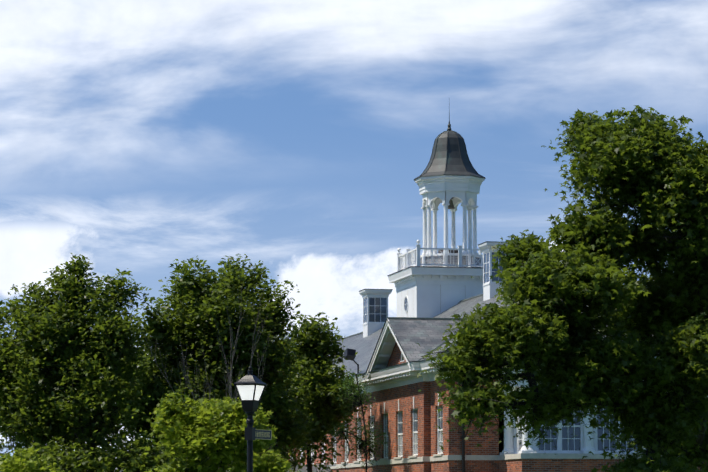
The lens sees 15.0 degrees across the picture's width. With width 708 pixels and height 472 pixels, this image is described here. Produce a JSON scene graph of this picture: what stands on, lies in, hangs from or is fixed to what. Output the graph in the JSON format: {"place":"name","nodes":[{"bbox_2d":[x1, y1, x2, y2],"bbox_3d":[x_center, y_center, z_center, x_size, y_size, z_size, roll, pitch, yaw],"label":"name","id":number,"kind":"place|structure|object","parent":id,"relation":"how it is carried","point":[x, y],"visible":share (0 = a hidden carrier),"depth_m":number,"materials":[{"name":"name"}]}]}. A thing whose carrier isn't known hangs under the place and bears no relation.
{"place":"outdoors","nodes":[
{"label":"outdoors","id":0,"kind":"place"},
{"bbox_2d":[132,389,300,471],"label":"tree","id":1,"kind":"object","parent":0,"point":[194,446],"depth_m":68.96,"materials":[{"name":"green plant"}]},
{"bbox_2d":[287,465,330,471],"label":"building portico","id":2,"kind":"structure","parent":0,"point":[304,468],"depth_m":111.99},
{"bbox_2d":[0,0,707,457],"label":"sky","id":3,"kind":"structure","parent":0,"point":[294,137],"materials":[{"name":"blue"}]},
{"bbox_2d":[322,370,388,471],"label":"tree sapling","id":4,"kind":"object","parent":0,"point":[360,438],"depth_m":98.45,"materials":[{"name":"green plant"}]},
{"bbox_2d":[282,252,637,463],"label":"windows","id":5,"kind":"structure","parent":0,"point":[374,313],"depth_m":97.63,"materials":[{"name":"grey glass"}]},
{"bbox_2d":[344,348,355,360],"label":"floodlight","id":6,"kind":"object","parent":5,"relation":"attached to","point":[349,354],"visible":1,"depth_m":106.96,"materials":[{"name":"black metal"}]},
{"bbox_2d":[387,245,482,317],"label":"tower base","id":7,"kind":"object","parent":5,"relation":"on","point":[431,285],"visible":0.6,"depth_m":118.31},
{"bbox_2d":[397,240,481,254],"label":"urn finials","id":8,"kind":"object","parent":7,"relation":"on","point":[399,249],"visible":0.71,"depth_m":121.88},
{"bbox_2d":[414,175,483,254],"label":"cupola","id":9,"kind":"object","parent":7,"relation":"on","point":[435,191],"visible":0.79,"depth_m":119.89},
{"bbox_2d":[414,130,485,179],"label":"cupola roof","id":10,"kind":"structure","parent":9,"relation":"on","point":[449,155],"depth_m":120.22,"materials":[{"name":"grey metal"}]},
{"bbox_2d":[447,112,450,129],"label":"finial","id":11,"kind":"object","parent":10,"relation":"on","point":[449,126],"visible":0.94,"depth_m":121.00,"materials":[{"name":"grey metal"}]},
{"bbox_2d":[448,197,454,208],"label":"bell","id":12,"kind":"object","parent":9,"relation":"hanging from","point":[451,206],"visible":0.42,"depth_m":120.53,"materials":[{"name":"black metal"}]},
{"bbox_2d":[359,241,549,337],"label":"roof lanterns","id":13,"kind":"object","parent":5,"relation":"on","point":[489,292],"visible":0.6,"depth_m":132.36,"materials":[{"name":"white paint"}]},
{"bbox_2d":[218,342,706,471],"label":"brick walls","id":14,"kind":"structure","parent":0,"point":[426,401],"depth_m":95.92,"materials":[{"name":"red brick"}]},
{"bbox_2d":[367,318,411,378],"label":"building pediment","id":15,"kind":"structure","parent":14,"relation":"on","point":[387,341],"depth_m":100.87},
{"bbox_2d":[303,294,605,379],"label":"slate roof","id":16,"kind":"structure","parent":14,"relation":"on","point":[426,334],"depth_m":99.62,"materials":[{"name":"grey stone"}]},
{"bbox_2d":[459,385,465,471],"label":"downspout","id":17,"kind":"object","parent":14,"relation":"attached to","point":[463,450],"visible":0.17,"depth_m":93.23,"materials":[{"name":"brown metal"}]},
{"bbox_2d":[290,357,667,464],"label":"building trim","id":18,"kind":"structure","parent":14,"relation":"attached to","point":[402,374],"depth_m":96.46,"materials":[{"name":"white paint"}]},
{"bbox_2d":[318,453,678,468],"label":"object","id":19,"kind":"structure","parent":14,"relation":"attached to","point":[411,459],"depth_m":93.37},
{"bbox_2d":[500,385,707,454],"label":"columns","id":20,"kind":"structure","parent":14,"relation":"attached to","point":[588,446],"depth_m":91.41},
{"bbox_2d":[416,105,707,471],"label":"sweetgum tree","id":21,"kind":"object","parent":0,"point":[598,357],"depth_m":62.07,"materials":[{"name":"green plant"}]},
{"label":"ground","id":22,"kind":"structure","parent":0,"visible":0},
{"bbox_2d":[0,447,64,471],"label":"bush","id":23,"kind":"object","parent":22,"relation":"on","point":[24,462],"visible":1,"depth_m":74.48,"materials":[{"name":"green plant"}]},
{"bbox_2d":[0,253,185,471],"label":"sweetgum tree","id":24,"kind":"object","parent":22,"relation":"on","point":[117,324],"depth_m":93.10,"materials":[{"name":"green plant"}]},
{"bbox_2d":[0,327,339,471],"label":"tree foliage","id":25,"kind":"object","parent":22,"relation":"on","point":[146,359],"visible":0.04,"depth_m":124.03,"materials":[{"name":"green plant"}]},
{"bbox_2d":[142,284,269,457],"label":"tree branches","id":26,"kind":"object","parent":22,"relation":"on","point":[229,379],"visible":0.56,"depth_m":80.21,"materials":[{"name":"brown plant"}]},
{"bbox_2d":[117,254,325,471],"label":"sweetgum tree","id":27,"kind":"object","parent":22,"relation":"on","point":[230,302],"depth_m":96.37,"materials":[{"name":"green plant"}]},
{"bbox_2d":[234,362,266,471],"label":"street lamp post","id":28,"kind":"object","parent":22,"relation":"on","point":[250,387],"visible":1,"depth_m":46.03,"materials":[{"name":"black metal"}]},
{"bbox_2d":[255,429,271,439],"bbox_3d":[-1.601,3.438,46.459,0.012,0.170,0.750,-3,-7,25],"label":"street sign","id":29,"kind":"object","parent":28,"relation":"attached to","point":[263,434],"visible":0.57,"depth_m":46.51,"materials":[{"name":"metal"}]},
{"bbox_2d":[272,312,368,471],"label":"sweetgum tree","id":30,"kind":"object","parent":22,"relation":"on","point":[312,362],"depth_m":101.83,"materials":[{"name":"green plant"}]}
]}

